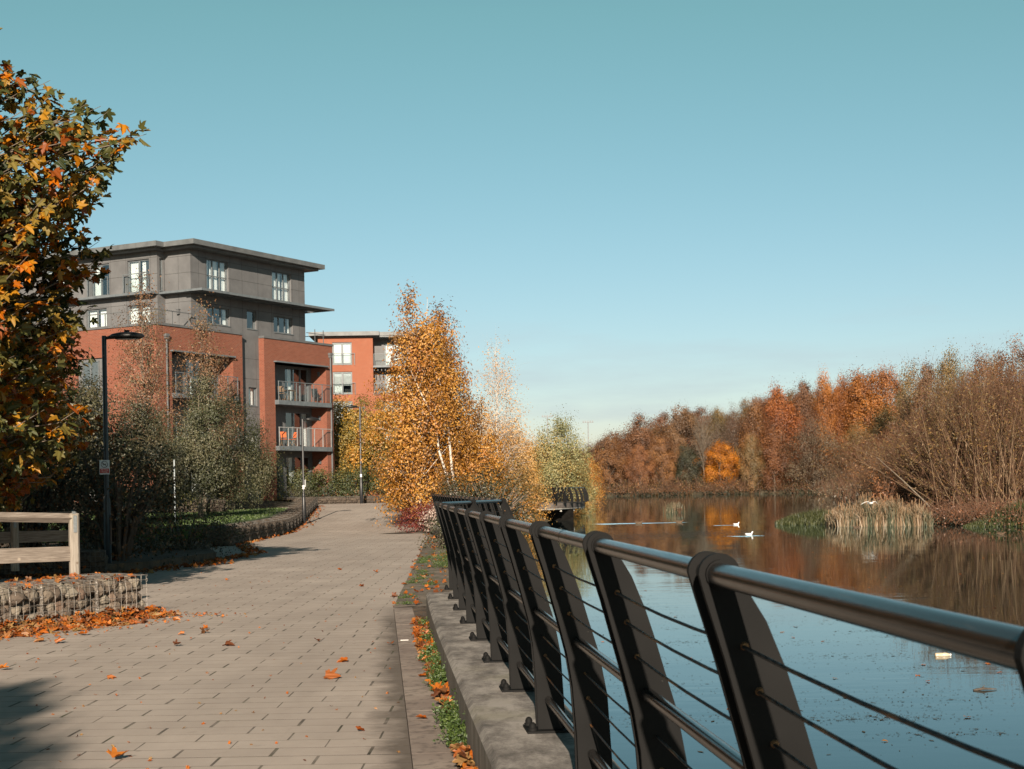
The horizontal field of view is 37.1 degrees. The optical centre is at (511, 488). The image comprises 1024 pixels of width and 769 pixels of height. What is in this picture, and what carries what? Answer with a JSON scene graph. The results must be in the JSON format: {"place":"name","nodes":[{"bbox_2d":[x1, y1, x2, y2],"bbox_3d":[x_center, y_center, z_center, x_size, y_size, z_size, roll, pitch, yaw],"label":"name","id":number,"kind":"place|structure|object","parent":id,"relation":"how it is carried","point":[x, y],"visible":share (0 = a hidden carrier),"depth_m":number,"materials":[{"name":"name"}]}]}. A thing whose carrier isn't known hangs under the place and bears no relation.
{"place":"outdoors","nodes":[
{"label":"outdoors","id":0,"kind":"place"},
{"bbox_2d":[0,507,286,542],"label":"lawn","id":1,"kind":"structure","parent":0,"point":[259,518],"depth_m":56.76,"materials":[{"name":"green plant"}]},
{"bbox_2d":[49,363,156,522],"bbox_3d":[-14.820,-1.434,51.867,5.216,5.699,5.032,-1,0,-25],"label":"tree","id":2,"kind":"object","parent":1,"relation":"on","point":[94,387],"visible":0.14,"depth_m":51.76,"materials":[{"name":"green plant"}]},
{"bbox_2d":[93,390,196,520],"bbox_3d":[-14.179,-1.199,58.241,4.418,5.004,4.580,-1,0,0],"label":"tree","id":3,"kind":"object","parent":1,"relation":"on","point":[137,415],"visible":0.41,"depth_m":57.70,"materials":[{"name":"green plant"}]},
{"bbox_2d":[108,264,182,511],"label":"birch tree","id":4,"kind":"object","parent":1,"relation":"on","point":[144,346],"visible":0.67,"depth_m":71.78,"materials":[{"name":"brown plant"}]},
{"bbox_2d":[161,295,246,511],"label":"birch tree","id":5,"kind":"object","parent":1,"relation":"on","point":[201,333],"visible":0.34,"depth_m":74.17,"materials":[{"name":"brown plant"}]},
{"bbox_2d":[132,361,289,517],"bbox_3d":[-13.060,-1.887,64.246,7.189,7.158,5.779,-1,0,-29],"label":"crab apple tree","id":6,"kind":"object","parent":1,"relation":"on","point":[201,454],"visible":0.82,"depth_m":63.60,"materials":[{"name":"green plant"}]},
{"bbox_2d":[208,375,273,508],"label":"crab apple tree","id":7,"kind":"object","parent":1,"relation":"on","point":[239,407],"visible":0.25,"depth_m":81.70,"materials":[{"name":"green plant"}]},
{"bbox_2d":[0,502,432,768],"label":"path","id":8,"kind":"structure","parent":0,"point":[174,687],"depth_m":14.17,"materials":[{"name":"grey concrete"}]},
{"bbox_2d":[0,583,41,624],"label":"gabion basket","id":9,"kind":"object","parent":8,"relation":"on","point":[16,601],"visible":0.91,"depth_m":18.79,"materials":[{"name":"stone"}]},
{"bbox_2d":[0,510,76,570],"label":"timber handrail","id":10,"kind":"object","parent":8,"relation":"on","point":[14,537],"visible":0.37,"depth_m":28.09,"materials":[{"name":"grey wood"}]},
{"bbox_2d":[1,579,96,621],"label":"gabion basket","id":11,"kind":"object","parent":8,"relation":"on","point":[65,597],"visible":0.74,"depth_m":19.45,"materials":[{"name":"stone"}]},
{"bbox_2d":[13,549,109,576],"bbox_3d":[-9.367,1.545,31.695,1.942,0.561,0.977,-1,0,-15],"label":"gabion basket","id":12,"kind":"object","parent":8,"relation":"on","point":[96,560],"visible":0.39,"depth_m":31.38,"materials":[{"name":"stone"}]},
{"bbox_2d":[0,604,180,639],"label":"leaf litter","id":13,"kind":"object","parent":8,"relation":"on","point":[42,624],"visible":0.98,"depth_m":19.17,"materials":[{"name":"orange plant"}]},
{"bbox_2d":[52,573,147,616],"bbox_3d":[-5.607,1.456,20.568,1.073,0.611,1.045,-1,0,30],"label":"gabion basket","id":14,"kind":"object","parent":8,"relation":"on","point":[113,594],"visible":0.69,"depth_m":20.29,"materials":[{"name":"stone"}]},
{"bbox_2d":[0,511,79,574],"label":"timber handrail","id":15,"kind":"object","parent":14,"relation":"on","point":[70,553],"visible":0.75,"depth_m":20.69,"materials":[{"name":"beige wood"}]},
{"bbox_2d":[0,505,324,579],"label":"leaf litter","id":16,"kind":"object","parent":8,"relation":"on","point":[220,559],"visible":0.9,"depth_m":35.47,"materials":[{"name":"orange plant"}]},
{"bbox_2d":[381,525,424,533],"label":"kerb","id":17,"kind":"structure","parent":8,"relation":"on","point":[408,532],"depth_m":59.12,"materials":[{"name":"grey concrete"}]},
{"bbox_2d":[389,498,436,532],"bbox_3d":[-3.439,0.988,59.452,2.716,1.477,2.580,-1,0,0],"label":"red shrub","id":18,"kind":"object","parent":17,"relation":"on","point":[415,525],"visible":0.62,"depth_m":59.15,"materials":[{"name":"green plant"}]},
{"bbox_2d":[64,491,551,767],"bbox_3d":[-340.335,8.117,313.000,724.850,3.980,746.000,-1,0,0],"label":"ground","id":19,"kind":"structure","parent":0,"point":[273,504],"depth_m":86.71,"materials":[{"name":"brown soil"}]},
{"bbox_2d":[0,290,102,528],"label":"plane tree","id":20,"kind":"object","parent":19,"relation":"on","point":[12,485],"visible":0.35,"depth_m":25.66,"materials":[{"name":"orange plant"}]},
{"bbox_2d":[0,27,150,480],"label":"plane tree","id":21,"kind":"object","parent":19,"relation":"on","point":[24,262],"visible":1,"depth_m":22.93,"materials":[{"name":"orange plant"}]},
{"bbox_2d":[0,540,215,576],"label":"planting bed","id":22,"kind":"object","parent":19,"relation":"on","point":[143,562],"visible":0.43,"depth_m":35.91,"materials":[{"name":"soil"}]},
{"bbox_2d":[0,399,110,548],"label":"dark bush","id":23,"kind":"object","parent":22,"relation":"on","point":[29,526],"visible":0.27,"depth_m":34.53,"materials":[{"name":"green plant"}]},
{"bbox_2d":[6,316,136,508],"bbox_3d":[-14.382,-2.066,45.800,6.361,6.950,6.136,-1,0,41],"label":"tree","id":24,"kind":"object","parent":22,"relation":"on","point":[91,418],"visible":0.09,"depth_m":45.57,"materials":[{"name":"green plant"}]},
{"bbox_2d":[48,489,184,551],"bbox_3d":[-10.571,0.745,39.458,4.128,2.033,4.528,-1,0,-36],"label":"dark bush","id":25,"kind":"object","parent":22,"relation":"on","point":[89,546],"visible":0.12,"depth_m":39.33,"materials":[{"name":"green plant"}]},
{"bbox_2d":[30,394,210,564],"bbox_3d":[-9.007,-0.210,34.320,4.109,3.898,3.904,-1,0,0],"label":"dark bush","id":26,"kind":"object","parent":22,"relation":"on","point":[122,546],"visible":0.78,"depth_m":34.11,"materials":[{"name":"green plant"}]},
{"bbox_2d":[102,330,144,562],"bbox_3d":[-8.391,-0.892,32.986,0.987,5.078,0.446,-1,0,2],"label":"street lamp","id":27,"kind":"object","parent":22,"relation":"on","point":[126,335],"visible":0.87,"depth_m":32.95,"materials":[{"name":"black metal"}]},
{"bbox_2d":[133,493,265,555],"bbox_3d":[-8.877,0.974,40.615,4.528,1.707,4.128,-1,0,-23],"label":"dark bush","id":28,"kind":"object","parent":22,"relation":"on","point":[200,541],"visible":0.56,"depth_m":40.38,"materials":[{"name":"green plant"}]},
{"bbox_2d":[19,238,334,501],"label":"apartment building","id":29,"kind":"structure","parent":19,"relation":"on","point":[260,304],"depth_m":89.86,"materials":[{"name":"red brick"}]},
{"bbox_2d":[128,259,148,292],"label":"window","id":30,"kind":"structure","parent":29,"relation":"in","point":[139,264],"depth_m":88.19,"materials":[{"name":"white glass"}]},
{"bbox_2d":[206,259,226,290],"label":"window","id":31,"kind":"structure","parent":29,"relation":"in","point":[216,270],"depth_m":89.14,"materials":[{"name":"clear glass"}]},
{"bbox_2d":[272,271,289,301],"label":"window","id":32,"kind":"structure","parent":29,"relation":"in","point":[280,281],"depth_m":94.45,"materials":[{"name":"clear glass"}]},
{"bbox_2d":[285,367,307,401],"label":"window","id":33,"kind":"structure","parent":29,"relation":"in","point":[291,374],"depth_m":97.71,"materials":[{"name":"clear glass"}]},
{"bbox_2d":[285,411,308,446],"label":"window","id":34,"kind":"structure","parent":29,"relation":"in","point":[293,419],"depth_m":97.59,"materials":[{"name":"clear glass"}]},
{"bbox_2d":[333,384,358,495],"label":"tree","id":35,"kind":"object","parent":19,"relation":"on","point":[338,411],"visible":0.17,"depth_m":107.45,"materials":[{"name":"green plant"}]},
{"bbox_2d":[333,393,390,494],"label":"tree","id":36,"kind":"object","parent":19,"relation":"on","point":[353,427],"visible":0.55,"depth_m":101.27,"materials":[{"name":"yellow plant"}]},
{"bbox_2d":[308,316,430,495],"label":"apartment building","id":37,"kind":"structure","parent":19,"relation":"on","point":[358,357],"depth_m":145.00,"materials":[{"name":"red brick"}]},
{"bbox_2d":[332,342,351,364],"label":"window","id":38,"kind":"structure","parent":37,"relation":"in","point":[338,347],"depth_m":145.15,"materials":[{"name":"white glass"}]},
{"bbox_2d":[347,396,400,495],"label":"tree","id":39,"kind":"object","parent":19,"relation":"on","point":[369,448],"visible":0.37,"depth_m":100.81,"materials":[{"name":"yellow plant"}]},
{"bbox_2d":[342,280,490,527],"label":"birch tree","id":40,"kind":"object","parent":19,"relation":"on","point":[413,415],"visible":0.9,"depth_m":65.43,"materials":[{"name":"orange plant"}]},
{"bbox_2d":[393,533,452,607],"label":"verge","id":41,"kind":"structure","parent":19,"relation":"on","point":[437,574],"depth_m":27.73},
{"bbox_2d":[394,607,456,768],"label":"kerb","id":42,"kind":"structure","parent":19,"relation":"on","point":[427,752],"depth_m":11.46,"materials":[{"name":"concrete"}]},
{"bbox_2d":[412,606,469,768],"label":"soil strip","id":43,"kind":"object","parent":19,"relation":"on","point":[418,611],"visible":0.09,"depth_m":20.05,"materials":[{"name":"brown soil"}]},
{"bbox_2d":[415,617,466,747],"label":"weeds","id":44,"kind":"object","parent":43,"relation":"on","point":[450,719],"visible":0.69,"depth_m":10.57,"materials":[{"name":"green plant"}]},
{"bbox_2d":[410,616,477,768],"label":"leaf litter","id":45,"kind":"object","parent":43,"relation":"on","point":[461,750],"visible":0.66,"depth_m":11.92,"materials":[{"name":"orange plant"}]},
{"bbox_2d":[393,296,490,522],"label":"birch tree","id":46,"kind":"object","parent":19,"relation":"on","point":[446,331],"visible":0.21,"depth_m":68.22,"materials":[{"name":"orange plant"}]},
{"bbox_2d":[433,525,452,591],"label":"concrete plinth","id":47,"kind":"structure","parent":19,"relation":"on","point":[436,530],"depth_m":53.41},
{"bbox_2d":[431,494,502,529],"bbox_3d":[-1.416,0.754,40.319,0.395,1.176,33.933,-1,0,-5],"label":"riverside railing","id":48,"kind":"object","parent":47,"relation":"on","point":[494,508],"visible":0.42,"depth_m":31.75,"materials":[{"name":"black metal"}]},
{"bbox_2d":[419,464,497,531],"bbox_3d":[-1.610,0.358,61.077,4.049,2.711,3.886,-1,0,15],"label":"bank bush","id":49,"kind":"object","parent":19,"relation":"on","point":[451,490],"visible":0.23,"depth_m":60.56,"materials":[{"name":"brown plant"}]},
{"bbox_2d":[430,394,518,498],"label":"birch tree","id":50,"kind":"object","parent":19,"relation":"on","point":[494,463],"visible":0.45,"depth_m":66.93,"materials":[{"name":"orange plant"}]},
{"bbox_2d":[446,457,546,534],"bbox_3d":[-0.558,0.337,59.696,4.484,3.128,4.671,-1,0,-18],"label":"bank bush","id":51,"kind":"object","parent":19,"relation":"on","point":[486,486],"visible":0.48,"depth_m":59.93,"materials":[{"name":"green plant"}]},
{"bbox_2d":[466,327,546,482],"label":"birch tree","id":52,"kind":"object","parent":19,"relation":"on","point":[507,429],"visible":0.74,"depth_m":87.92,"materials":[{"name":"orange plant"}]},
{"bbox_2d":[465,404,549,505],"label":"tree","id":53,"kind":"object","parent":19,"relation":"on","point":[513,454],"visible":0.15,"depth_m":91.60,"materials":[{"name":"yellow plant"}]},
{"bbox_2d":[426,592,620,768],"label":"concrete plinth","id":54,"kind":"structure","parent":19,"relation":"on","point":[493,716],"depth_m":9.37,"materials":[{"name":"grey concrete"}]},
{"bbox_2d":[434,501,1023,768],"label":"riverside railing","id":55,"kind":"object","parent":54,"relation":"on","point":[496,586],"visible":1,"depth_m":4.85,"materials":[{"name":"black metal"}]},
{"bbox_2d":[502,418,563,523],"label":"tree","id":56,"kind":"object","parent":19,"relation":"on","point":[532,473],"visible":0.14,"depth_m":96.69,"materials":[{"name":"yellow plant"}]},
{"bbox_2d":[534,487,588,520],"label":"viewing platform","id":57,"kind":"structure","parent":19,"relation":"on","point":[564,510],"depth_m":114.50,"materials":[{"name":"metal"}]},
{"bbox_2d":[524,404,601,516],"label":"willow tree","id":58,"kind":"object","parent":19,"relation":"on","point":[554,461],"visible":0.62,"depth_m":127.00,"materials":[{"name":"green plant"}]},
{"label":"planting bed","id":59,"kind":"structure","parent":19,"relation":"on","visible":0},
{"bbox_2d":[307,466,362,497],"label":"hedge bush","id":60,"kind":"object","parent":59,"relation":"on","point":[323,491],"visible":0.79,"depth_m":96.36,"materials":[{"name":"green plant"}]},
{"bbox_2d":[327,463,383,496],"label":"hedge bush","id":61,"kind":"object","parent":59,"relation":"on","point":[351,490],"visible":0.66,"depth_m":96.26,"materials":[{"name":"green plant"}]},
{"bbox_2d":[0,0,1023,454],"label":"sky","id":62,"kind":"structure","parent":0,"point":[656,205],"materials":[{"name":"blue"}]},
{"bbox_2d":[435,443,849,495],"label":"bank","id":63,"kind":"structure","parent":0,"point":[745,492],"depth_m":413.35,"materials":[{"name":"brown soil"}]},
{"bbox_2d":[588,433,631,486],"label":"oak tree","id":64,"kind":"object","parent":63,"relation":"on","point":[608,452],"visible":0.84,"depth_m":405.80,"materials":[{"name":"brown plant"}]},
{"bbox_2d":[621,441,655,488],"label":"maple tree","id":65,"kind":"object","parent":63,"relation":"on","point":[637,451],"visible":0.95,"depth_m":402.94,"materials":[{"name":"brown plant"}]},
{"bbox_2d":[600,412,685,480],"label":"oak tree","id":66,"kind":"object","parent":63,"relation":"on","point":[641,438],"visible":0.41,"depth_m":423.64,"materials":[{"name":"brown plant"}]},
{"bbox_2d":[642,433,681,489],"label":"oak tree","id":67,"kind":"object","parent":63,"relation":"on","point":[661,460],"visible":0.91,"depth_m":405.38,"materials":[{"name":"brown plant"}]},
{"bbox_2d":[431,379,911,484],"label":"wood","id":68,"kind":"object","parent":63,"relation":"on","point":[742,407],"visible":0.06,"depth_m":452.44,"materials":[{"name":"brown plant"}]},
{"bbox_2d":[654,403,707,478],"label":"oak tree","id":69,"kind":"object","parent":63,"relation":"on","point":[679,436],"visible":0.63,"depth_m":425.96,"materials":[{"name":"orange plant"}]},
{"bbox_2d":[670,442,705,486],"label":"oak tree","id":70,"kind":"object","parent":63,"relation":"on","point":[686,459],"visible":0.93,"depth_m":403.21,"materials":[{"name":"green plant"}]},
{"bbox_2d":[546,474,833,492],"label":"undergrowth","id":71,"kind":"object","parent":63,"relation":"on","point":[722,487],"visible":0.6,"depth_m":399.70,"materials":[{"name":"brown plant"}]},
{"bbox_2d":[551,470,833,491],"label":"undergrowth","id":72,"kind":"object","parent":63,"relation":"on","point":[687,484],"visible":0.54,"depth_m":402.41,"materials":[{"name":"brown plant"}]},
{"bbox_2d":[688,401,717,482],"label":"bare tree","id":73,"kind":"object","parent":63,"relation":"on","point":[702,429],"visible":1,"depth_m":402.28,"materials":[{"name":"brown plant"}]},
{"bbox_2d":[589,483,822,495],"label":"undergrowth","id":74,"kind":"object","parent":63,"relation":"on","point":[795,490],"visible":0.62,"depth_m":397.83,"materials":[{"name":"brown plant"}]},
{"bbox_2d":[692,440,743,489],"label":"maple tree","id":75,"kind":"object","parent":63,"relation":"on","point":[719,457],"visible":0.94,"depth_m":402.48,"materials":[{"name":"orange plant"}]},
{"bbox_2d":[710,402,748,479],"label":"oak tree","id":76,"kind":"object","parent":63,"relation":"on","point":[731,428],"visible":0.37,"depth_m":424.12,"materials":[{"name":"brown plant"}]},
{"bbox_2d":[734,431,767,492],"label":"birch tree","id":77,"kind":"object","parent":63,"relation":"on","point":[749,452],"visible":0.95,"depth_m":403.66,"materials":[{"name":"brown plant"}]},
{"bbox_2d":[732,390,769,485],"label":"birch tree","id":78,"kind":"object","parent":63,"relation":"on","point":[752,421],"visible":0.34,"depth_m":417.05,"materials":[{"name":"orange plant"}]},
{"bbox_2d":[751,418,796,491],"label":"birch tree","id":79,"kind":"object","parent":63,"relation":"on","point":[773,440],"visible":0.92,"depth_m":404.06,"materials":[{"name":"orange plant"}]},
{"bbox_2d":[755,376,812,488],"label":"birch tree","id":80,"kind":"object","parent":63,"relation":"on","point":[790,421],"visible":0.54,"depth_m":409.94,"materials":[{"name":"orange plant"}]},
{"bbox_2d":[783,377,821,469],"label":"birch tree","id":81,"kind":"object","parent":63,"relation":"on","point":[803,393],"visible":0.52,"depth_m":426.98,"materials":[{"name":"brown plant"}]},
{"bbox_2d":[775,412,852,489],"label":"oak tree","id":82,"kind":"object","parent":63,"relation":"on","point":[816,457],"visible":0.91,"depth_m":401.73,"materials":[{"name":"brown plant"}]},
{"bbox_2d":[807,361,842,468],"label":"birch tree","id":83,"kind":"object","parent":63,"relation":"on","point":[823,409],"visible":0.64,"depth_m":428.47,"materials":[{"name":"orange plant"}]},
{"bbox_2d":[822,369,860,458],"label":"birch tree","id":84,"kind":"object","parent":63,"relation":"on","point":[839,389],"visible":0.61,"depth_m":429.74,"materials":[{"name":"orange plant"}]},
{"bbox_2d":[831,356,895,459],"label":"birch tree","id":85,"kind":"object","parent":63,"relation":"on","point":[861,388],"visible":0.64,"depth_m":426.08,"materials":[{"name":"orange plant"}]},
{"bbox_2d":[861,360,907,429],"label":"birch tree","id":86,"kind":"object","parent":63,"relation":"on","point":[887,386],"visible":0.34,"depth_m":427.77,"materials":[{"name":"brown plant"}]},
{"bbox_2d":[526,493,1023,768],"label":"water","id":87,"kind":"structure","parent":0,"point":[881,551],"depth_m":27.12,"materials":[{"name":"blue liquid"}]},
{"bbox_2d":[539,544,1023,754],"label":"floating weed","id":88,"kind":"object","parent":87,"relation":"on","point":[865,669],"visible":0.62,"depth_m":18.98,"materials":[{"name":"plant"}]},
{"bbox_2d":[823,492,933,526],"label":"reed bed","id":89,"kind":"object","parent":87,"relation":"on","point":[884,514],"visible":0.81,"depth_m":84.71,"materials":[{"name":"beige plant"}]},
{"bbox_2d":[774,506,835,524],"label":"bank grass","id":90,"kind":"structure","parent":0,"point":[818,517],"depth_m":91.58,"materials":[{"name":"green plant"}]},
{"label":"right bank","id":91,"kind":"structure","parent":0,"visible":0},
{"bbox_2d":[796,426,930,505],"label":"willow scrub","id":92,"kind":"object","parent":91,"relation":"on","point":[859,493],"visible":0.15,"depth_m":125.19,"materials":[{"name":"brown plant"}]},
{"bbox_2d":[805,457,929,507],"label":"undergrowth","id":93,"kind":"object","parent":91,"relation":"on","point":[843,496],"visible":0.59,"depth_m":125.15,"materials":[{"name":"brown plant"}]},
{"bbox_2d":[822,403,944,502],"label":"willow scrub","id":94,"kind":"object","parent":91,"relation":"on","point":[882,463],"visible":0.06,"depth_m":111.60,"materials":[{"name":"brown plant"}]},
{"bbox_2d":[824,393,963,506],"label":"willow scrub","id":95,"kind":"object","parent":91,"relation":"on","point":[908,492],"visible":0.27,"depth_m":102.93,"materials":[{"name":"orange plant"}]},
{"bbox_2d":[883,356,929,436],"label":"birch tree","id":96,"kind":"object","parent":91,"relation":"on","point":[908,386],"visible":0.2,"depth_m":254.06,"materials":[{"name":"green plant"}]},
{"bbox_2d":[815,346,1023,512],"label":"willow scrub","id":97,"kind":"object","parent":91,"relation":"on","point":[964,478],"visible":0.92,"depth_m":94.12,"materials":[{"name":"brown plant"}]},
{"bbox_2d":[905,351,942,435],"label":"birch tree","id":98,"kind":"object","parent":91,"relation":"on","point":[922,381],"visible":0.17,"depth_m":239.73,"materials":[{"name":"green plant"}]},
{"bbox_2d":[828,380,1023,496],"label":"scrub","id":99,"kind":"object","parent":91,"relation":"on","point":[880,417],"visible":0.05,"depth_m":233.50,"materials":[{"name":"brown plant"}]},
{"bbox_2d":[846,350,1021,509],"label":"willow scrub","id":100,"kind":"object","parent":91,"relation":"on","point":[955,445],"visible":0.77,"depth_m":93.58,"materials":[{"name":"brown plant"}]},
{"bbox_2d":[852,480,1023,525],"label":"undergrowth","id":101,"kind":"object","parent":91,"relation":"on","point":[976,510],"visible":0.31,"depth_m":85.20,"materials":[{"name":"brown plant"}]},
{"bbox_2d":[925,338,965,456],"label":"birch tree","id":102,"kind":"object","parent":91,"relation":"on","point":[950,370],"visible":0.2,"depth_m":214.60,"materials":[{"name":"brown plant"}]},
{"bbox_2d":[903,335,1023,508],"bbox_3d":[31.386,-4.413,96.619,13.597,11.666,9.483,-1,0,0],"label":"willow scrub","id":103,"kind":"object","parent":91,"relation":"on","point":[1001,421],"visible":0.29,"depth_m":95.91,"materials":[{"name":"brown plant"}]},
{"bbox_2d":[917,341,1023,500],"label":"willow scrub","id":104,"kind":"object","parent":91,"relation":"on","point":[1000,409],"visible":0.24,"depth_m":96.46,"materials":[{"name":"brown plant"}]},
{"bbox_2d":[974,500,1023,526],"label":"bank grass","id":105,"kind":"structure","parent":91,"relation":"on","point":[1012,523],"depth_m":81.03,"materials":[{"name":"green plant"}]},
{"bbox_2d":[980,333,1023,407],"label":"birch tree","id":106,"kind":"object","parent":91,"relation":"on","point":[1004,358],"visible":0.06,"depth_m":189.52,"materials":[{"name":"brown plant"}]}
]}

